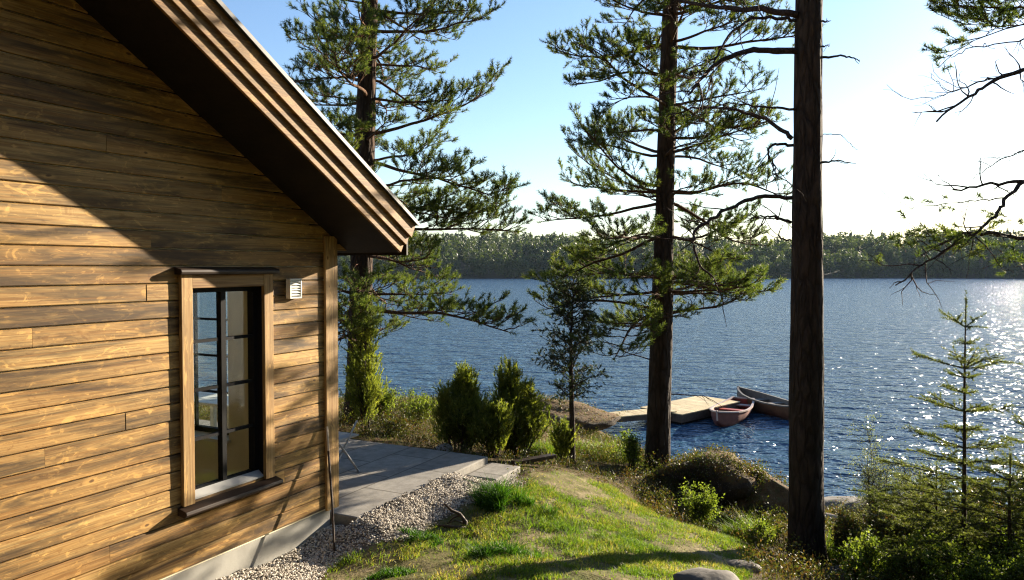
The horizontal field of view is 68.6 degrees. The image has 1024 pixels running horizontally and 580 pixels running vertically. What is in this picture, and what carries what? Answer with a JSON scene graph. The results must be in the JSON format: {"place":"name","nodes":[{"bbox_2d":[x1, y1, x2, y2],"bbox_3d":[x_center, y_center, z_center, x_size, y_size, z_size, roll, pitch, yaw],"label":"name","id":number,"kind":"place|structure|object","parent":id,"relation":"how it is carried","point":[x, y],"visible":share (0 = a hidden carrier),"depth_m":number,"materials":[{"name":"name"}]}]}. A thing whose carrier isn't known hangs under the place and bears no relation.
{"place":"outdoors","nodes":[
{"label":"outdoors","id":0,"kind":"place"},
{"bbox_2d":[215,472,527,579],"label":"gravel","id":1,"kind":"structure","parent":0,"point":[319,569],"depth_m":7.06,"materials":[{"name":"grey gravel"}]},
{"bbox_2d":[194,402,914,579],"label":"ground","id":2,"kind":"structure","parent":0,"point":[362,572],"depth_m":7.45,"materials":[{"name":"green plant"}]},
{"bbox_2d":[0,0,419,579],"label":"cabin","id":3,"kind":"object","parent":2,"relation":"on","point":[163,163],"visible":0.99,"depth_m":5.42,"materials":[{"name":"brown wood"}]},
{"bbox_2d":[193,292,230,443],"bbox_3d":[-3.274,0.686,7.827,1.080,1.680,0.258,1,2,27],"label":"window","id":4,"kind":"structure","parent":3,"relation":"in","point":[197,427],"depth_m":7.95,"materials":[{"name":"black paint"}]},
{"bbox_2d":[174,267,282,517],"bbox_3d":[-2.305,0.756,6.083,0.224,1.884,1.005,1,2,27],"label":"window","id":5,"kind":"structure","parent":3,"relation":"in","point":[257,281],"depth_m":6.11,"materials":[{"name":"black paint"}]},
{"bbox_2d":[326,426,335,551],"bbox_3d":[-1.676,1.846,6.953,0.026,1.110,0.356,-1,2,-24],"label":"leaning rod","id":6,"kind":"object","parent":2,"relation":"on","point":[330,482],"visible":0.94,"depth_m":6.95,"materials":[{"name":"metal"}]},
{"bbox_2d":[194,419,519,525],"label":"terrace","id":7,"kind":"structure","parent":2,"relation":"on","point":[386,473],"depth_m":8.97,"materials":[{"name":"concrete"}]},
{"bbox_2d":[199,389,228,428],"bbox_3d":[-3.809,1.751,9.817,1.200,0.710,0.790,1,2,27],"label":"garden table","id":8,"kind":"object","parent":7,"relation":"on","point":[208,399],"visible":0.14,"depth_m":9.84,"materials":[{"name":"white paint"}]},
{"bbox_2d":[339,420,358,471],"bbox_3d":[-2.201,1.642,8.671,0.584,1.012,0.700,1,2,27],"label":"garden chair","id":9,"kind":"object","parent":7,"relation":"on","point":[345,436],"visible":0.25,"depth_m":8.73,"materials":[{"name":"metal"}]},
{"bbox_2d":[338,293,391,431],"bbox_3d":[-2.185,1.048,11.076,0.761,2.090,0.797,-1,2,-38],"label":"juniper bush","id":10,"kind":"object","parent":2,"relation":"on","point":[364,374],"visible":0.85,"depth_m":11.00,"materials":[{"name":"green plant"}]},
{"bbox_2d":[374,379,405,421],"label":"shrub","id":11,"kind":"object","parent":2,"relation":"on","point":[388,399],"visible":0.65,"depth_m":11.88,"materials":[{"name":"green plant"}]},
{"bbox_2d":[364,563,420,579],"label":"grass tuft","id":12,"kind":"object","parent":2,"relation":"on","point":[381,573],"visible":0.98,"depth_m":5.91,"materials":[{"name":"green plant"}]},
{"bbox_2d":[383,416,411,437],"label":"shrub","id":13,"kind":"object","parent":2,"relation":"on","point":[394,422],"visible":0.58,"depth_m":11.16,"materials":[{"name":"green plant"}]},
{"bbox_2d":[279,0,539,423],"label":"pine tree","id":14,"kind":"object","parent":2,"relation":"on","point":[366,67],"visible":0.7,"depth_m":11.46,"materials":[{"name":"green plant"}]},
{"bbox_2d":[397,388,438,422],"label":"shrub","id":15,"kind":"object","parent":2,"relation":"on","point":[422,405],"visible":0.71,"depth_m":12.35,"materials":[{"name":"green plant"}]},
{"bbox_2d":[397,524,443,544],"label":"grass tuft","id":16,"kind":"object","parent":2,"relation":"on","point":[419,534],"visible":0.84,"depth_m":6.91,"materials":[{"name":"green plant"}]},
{"bbox_2d":[428,536,443,546],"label":"grass tuft","id":17,"kind":"object","parent":2,"relation":"on","point":[437,541],"visible":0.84,"depth_m":6.82,"materials":[{"name":"green plant"}]},
{"bbox_2d":[434,443,452,451],"bbox_3d":[-0.949,2.212,10.396,0.259,0.178,0.244,0,2,0],"label":"stone","id":18,"kind":"object","parent":2,"relation":"on","point":[442,448],"visible":0.45,"depth_m":10.32,"materials":[{"name":"stone"}]},
{"bbox_2d":[435,503,476,536],"bbox_3d":[-0.514,2.204,7.267,0.543,0.259,0.194,1,2,31],"label":"dead root","id":19,"kind":"object","parent":2,"relation":"on","point":[464,521],"visible":0.96,"depth_m":7.29,"materials":[{"name":"grey wood"}]},
{"bbox_2d":[429,359,489,450],"bbox_3d":[-0.749,1.633,10.682,0.895,1.317,0.949,2,2,43],"label":"juniper bush","id":20,"kind":"object","parent":2,"relation":"on","point":[459,398],"visible":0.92,"depth_m":10.57,"materials":[{"name":"green plant"}]},
{"bbox_2d":[466,397,518,457],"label":"juniper bush","id":21,"kind":"object","parent":2,"relation":"on","point":[493,421],"visible":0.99,"depth_m":10.18,"materials":[{"name":"green plant"}]},
{"bbox_2d":[462,531,543,562],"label":"grass tuft","id":22,"kind":"object","parent":2,"relation":"on","point":[491,551],"visible":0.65,"depth_m":6.24,"materials":[{"name":"green plant"}]},
{"bbox_2d":[462,469,563,517],"bbox_3d":[-0.001,2.134,7.959,1.219,0.497,0.974,0,2,0],"label":"grass tuft","id":23,"kind":"object","parent":2,"relation":"on","point":[491,497],"visible":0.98,"depth_m":7.87,"materials":[{"name":"green plant"}]},
{"bbox_2d":[486,354,551,456],"bbox_3d":[0.065,1.683,10.915,1.083,1.510,0.768,0,2,-15],"label":"juniper bush","id":24,"kind":"object","parent":2,"relation":"on","point":[522,396],"visible":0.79,"depth_m":10.87,"materials":[{"name":"green plant"}]},
{"bbox_2d":[511,453,556,464],"bbox_3d":[0.291,2.213,9.820,0.686,0.060,0.100,-1,2,-37],"label":"plank","id":25,"kind":"object","parent":2,"relation":"on","point":[538,458],"visible":0.93,"depth_m":9.79,"materials":[{"name":"wood"}]},
{"bbox_2d":[528,433,564,459],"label":"grass tuft","id":26,"kind":"object","parent":2,"relation":"on","point":[545,447],"visible":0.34,"depth_m":11.71,"materials":[{"name":"green plant"}]},
{"bbox_2d":[488,394,625,433],"bbox_3d":[0.718,2.606,15.502,3.212,1.072,2.015,1,2,21],"label":"mossy rock","id":27,"kind":"object","parent":2,"relation":"on","point":[592,417],"visible":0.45,"depth_m":15.08,"materials":[{"name":"brown stone"}]},
{"bbox_2d":[546,415,579,463],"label":"juniper bush","id":28,"kind":"object","parent":2,"relation":"on","point":[562,435],"visible":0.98,"depth_m":11.38,"materials":[{"name":"green plant"}]},
{"bbox_2d":[529,269,615,466],"bbox_3d":[0.907,1.214,11.397,1.118,3.065,1.302,1,2,41],"label":"young tree","id":29,"kind":"object","parent":2,"relation":"on","point":[570,362],"visible":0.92,"depth_m":11.30,"materials":[{"name":"leaves"},{"name":"bark"}]},
{"bbox_2d":[194,391,995,579],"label":"ground cover","id":30,"kind":"object","parent":2,"relation":"on","point":[820,573],"visible":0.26,"depth_m":10.42,"materials":[{"name":"green plant"}]},
{"bbox_2d":[575,433,645,465],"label":"grass tuft","id":31,"kind":"object","parent":2,"relation":"on","point":[597,445],"visible":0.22,"depth_m":12.57,"materials":[{"name":"green plant"}]},
{"bbox_2d":[615,426,645,466],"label":"shrub","id":32,"kind":"object","parent":2,"relation":"on","point":[630,442],"visible":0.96,"depth_m":11.86,"materials":[{"name":"green plant"}]},
{"bbox_2d":[640,485,676,513],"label":"shrub","id":33,"kind":"object","parent":2,"relation":"on","point":[659,497],"visible":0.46,"depth_m":10.30,"materials":[{"name":"green plant"}]},
{"bbox_2d":[521,0,825,470],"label":"pine tree","id":34,"kind":"object","parent":2,"relation":"on","point":[658,332],"visible":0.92,"depth_m":11.90,"materials":[{"name":"green plant"}]},
{"bbox_2d":[668,472,712,496],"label":"shrub","id":35,"kind":"object","parent":2,"relation":"on","point":[691,480],"visible":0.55,"depth_m":11.22,"materials":[{"name":"green plant"}]},
{"bbox_2d":[674,477,724,527],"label":"shrub","id":36,"kind":"object","parent":2,"relation":"on","point":[704,505],"visible":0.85,"depth_m":10.10,"materials":[{"name":"green plant"}]},
{"bbox_2d":[639,443,766,506],"bbox_3d":[3.032,3.010,11.592,1.788,1.340,1.753,-2,2,-42],"label":"mossy rock","id":37,"kind":"object","parent":2,"relation":"on","point":[727,474],"visible":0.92,"depth_m":11.28,"materials":[{"name":"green plant"}]},
{"bbox_2d":[673,567,738,579],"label":"boulder","id":38,"kind":"object","parent":2,"relation":"on","point":[699,573],"visible":0.99,"depth_m":5.64,"materials":[{"name":"grey stone"}]},
{"bbox_2d":[718,502,747,528],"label":"shrub","id":39,"kind":"object","parent":2,"relation":"on","point":[731,513],"visible":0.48,"depth_m":10.29,"materials":[{"name":"green plant"}]},
{"bbox_2d":[725,559,761,572],"bbox_3d":[2.216,2.671,7.196,0.369,0.120,0.286,0,2,0],"label":"stone","id":40,"kind":"object","parent":2,"relation":"on","point":[736,563],"visible":0.53,"depth_m":7.16,"materials":[{"name":"grey stone"}]},
{"bbox_2d":[704,503,786,541],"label":"grass tuft","id":41,"kind":"object","parent":2,"relation":"on","point":[738,528],"visible":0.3,"depth_m":9.70,"materials":[{"name":"green plant"}]},
{"bbox_2d":[644,0,859,567],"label":"pine tree","id":42,"kind":"object","parent":2,"relation":"on","point":[806,513],"visible":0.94,"depth_m":8.43,"materials":[{"name":"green plant"}]},
{"bbox_2d":[739,515,781,549],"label":"shrub","id":43,"kind":"object","parent":2,"relation":"on","point":[760,525],"visible":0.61,"depth_m":8.64,"materials":[{"name":"green plant"}]},
{"bbox_2d":[757,511,787,536],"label":"shrub","id":44,"kind":"object","parent":2,"relation":"on","point":[772,518],"visible":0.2,"depth_m":10.12,"materials":[{"name":"green plant"}]},
{"bbox_2d":[722,458,831,524],"bbox_3d":[3.873,3.280,11.598,1.889,1.369,1.490,0,2,0],"label":"mossy rock","id":45,"kind":"object","parent":2,"relation":"on","point":[774,489],"visible":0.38,"depth_m":11.21,"materials":[{"name":"grey stone"}]},
{"bbox_2d":[769,502,878,565],"bbox_3d":[4.033,2.950,8.825,1.691,0.674,1.769,-1,2,-18],"label":"grass tuft","id":46,"kind":"object","parent":2,"relation":"on","point":[829,549],"visible":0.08,"depth_m":8.81,"materials":[{"name":"green plant"}]},
{"bbox_2d":[825,565,843,578],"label":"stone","id":47,"kind":"object","parent":2,"relation":"on","point":[835,570],"visible":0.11,"depth_m":8.20,"materials":[{"name":"grey stone"}]},
{"bbox_2d":[824,496,861,509],"bbox_3d":[6.361,4.284,14.334,2.298,0.614,1.229,0,2,0],"label":"boulder","id":48,"kind":"object","parent":2,"relation":"on","point":[828,500],"visible":0.15,"depth_m":14.27,"materials":[{"name":"grey stone"}]},
{"bbox_2d":[826,502,883,567],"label":"shrub","id":49,"kind":"object","parent":2,"relation":"on","point":[844,528],"visible":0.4,"depth_m":8.35,"materials":[{"name":"green plant"}]},
{"bbox_2d":[835,498,906,514],"bbox_3d":[6.738,3.986,13.536,1.930,0.435,0.960,0,2,0],"label":"boulder","id":50,"kind":"object","parent":2,"relation":"on","point":[854,501],"visible":0.09,"depth_m":13.46,"materials":[{"name":"grey stone"}]},
{"bbox_2d":[831,525,916,579],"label":"shrub","id":51,"kind":"object","parent":2,"relation":"on","point":[869,555],"visible":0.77,"depth_m":7.13,"materials":[{"name":"green plant"}]},
{"bbox_2d":[833,406,956,534],"bbox_3d":[4.582,2.360,9.123,1.239,1.946,1.236,0,2,0],"label":"willow bush","id":52,"kind":"object","parent":2,"relation":"on","point":[868,476],"visible":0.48,"depth_m":9.10,"materials":[{"name":"green plant"}]},
{"bbox_2d":[863,490,951,560],"bbox_3d":[4.406,2.726,8.575,1.128,0.894,0.844,-1,2,-37],"label":"shrub","id":53,"kind":"object","parent":2,"relation":"on","point":[881,526],"visible":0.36,"depth_m":8.39,"materials":[{"name":"green plant"}]},
{"bbox_2d":[886,456,946,533],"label":"willow bush","id":54,"kind":"object","parent":2,"relation":"on","point":[916,483],"visible":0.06,"depth_m":9.33,"materials":[{"name":"green plant"}]},
{"bbox_2d":[867,460,987,558],"bbox_3d":[4.351,2.391,7.699,1.325,1.319,1.347,0,2,-15],"label":"spruce sapling","id":55,"kind":"object","parent":2,"relation":"on","point":[927,485],"visible":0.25,"depth_m":7.71,"materials":[{"name":"green plant"}]},
{"bbox_2d":[841,290,1023,578],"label":"spruce sapling","id":56,"kind":"object","parent":2,"relation":"on","point":[964,462],"visible":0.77,"depth_m":7.03,"materials":[{"name":"green plant"}]},
{"bbox_2d":[858,0,1023,306],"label":"pine tree","id":57,"kind":"object","parent":2,"relation":"on","point":[981,15],"visible":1,"depth_m":7.53,"materials":[{"name":"green plant"}]},
{"bbox_2d":[893,527,991,579],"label":"shrub","id":58,"kind":"object","parent":2,"relation":"on","point":[915,557],"visible":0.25,"depth_m":6.91,"materials":[{"name":"green plant"}]},
{"bbox_2d":[921,541,1023,579],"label":"shrub","id":59,"kind":"object","parent":2,"relation":"on","point":[978,569],"visible":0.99,"depth_m":6.35,"materials":[{"name":"green plant"}]},
{"bbox_2d":[922,448,1023,579],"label":"spruce sapling","id":60,"kind":"object","parent":2,"relation":"on","point":[1011,480],"visible":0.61,"depth_m":6.69,"materials":[{"name":"green plant"}]},
{"bbox_2d":[922,411,1023,537],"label":"spruce sapling","id":61,"kind":"object","parent":2,"relation":"on","point":[1019,463],"visible":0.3,"depth_m":7.63,"materials":[{"name":"green plant"}]},
{"bbox_2d":[939,462,1014,552],"bbox_3d":[5.197,2.583,8.420,0.899,1.250,1.082,0,2,0],"label":"shrub","id":62,"kind":"object","parent":2,"relation":"on","point":[995,511],"visible":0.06,"depth_m":8.38,"materials":[{"name":"green plant"}]},
{"bbox_2d":[952,466,1023,554],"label":"shrub","id":63,"kind":"object","parent":2,"relation":"on","point":[1014,500],"visible":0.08,"depth_m":7.72,"materials":[{"name":"green plant"}]},
{"bbox_2d":[960,517,1023,579],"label":"shrub","id":64,"kind":"object","parent":2,"relation":"on","point":[1016,547],"visible":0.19,"depth_m":6.68,"materials":[{"name":"green plant"}]},
{"bbox_2d":[193,278,1023,508],"bbox_3d":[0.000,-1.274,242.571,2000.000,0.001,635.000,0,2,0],"label":"lake water","id":65,"kind":"structure","parent":0,"point":[874,331],"depth_m":48.45,"materials":[{"name":"blue liquid"}]},
{"bbox_2d":[640,396,739,424],"bbox_3d":[7.295,4.968,30.581,4.092,0.635,2.000,-2,2,-42],"label":"floating dock","id":66,"kind":"object","parent":65,"relation":"on","point":[691,409],"visible":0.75,"depth_m":30.04,"materials":[{"name":"brown wood"}]},
{"bbox_2d":[610,409,676,422],"bbox_3d":[4.591,4.782,28.601,3.428,0.225,0.900,-1,2,-24],"label":"gangway","id":67,"kind":"object","parent":66,"relation":"on","point":[634,415],"visible":0.4,"depth_m":28.28,"materials":[{"name":"brown wood"}]},
{"bbox_2d":[709,396,754,426],"bbox_3d":[8.680,4.809,29.749,1.430,0.802,4.436,1,2,29],"label":"rowing boat","id":68,"kind":"object","parent":65,"relation":"on","point":[730,418],"visible":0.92,"depth_m":28.62,"materials":[{"name":"paint"}]},
{"bbox_2d":[737,386,788,419],"bbox_3d":[10.597,4.726,31.215,1.330,0.881,4.002,-1,2,-19],"label":"rowing boat","id":69,"kind":"object","parent":65,"relation":"on","point":[770,405],"visible":0.7,"depth_m":31.01,"materials":[{"name":"grey wood"}]},
{"bbox_2d":[222,0,1023,252],"label":"sky","id":70,"kind":"structure","parent":0,"point":[516,126],"materials":[{"name":"blue"}]},
{"bbox_2d":[337,251,1023,278],"bbox_3d":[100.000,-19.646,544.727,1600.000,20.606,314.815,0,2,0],"label":"hills","id":71,"kind":"structure","parent":0,"point":[493,274],"depth_m":424.23,"materials":[{"name":"green plant"}]},
{"bbox_2d":[337,228,1023,278],"bbox_3d":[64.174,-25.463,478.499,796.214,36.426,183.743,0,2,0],"label":"forest","id":72,"kind":"object","parent":71,"relation":"on","point":[530,250],"visible":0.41,"depth_m":432.65,"materials":[{"name":"green plant"}]},
{"bbox_2d":[825,513,859,523],"bbox_3d":[4.999,3.624,11.963,0.177,0.592,2.133,0,2,-2],"label":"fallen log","id":73,"kind":"object","parent":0,"point":[830,515],"visible":0.1,"depth_m":11.67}
]}

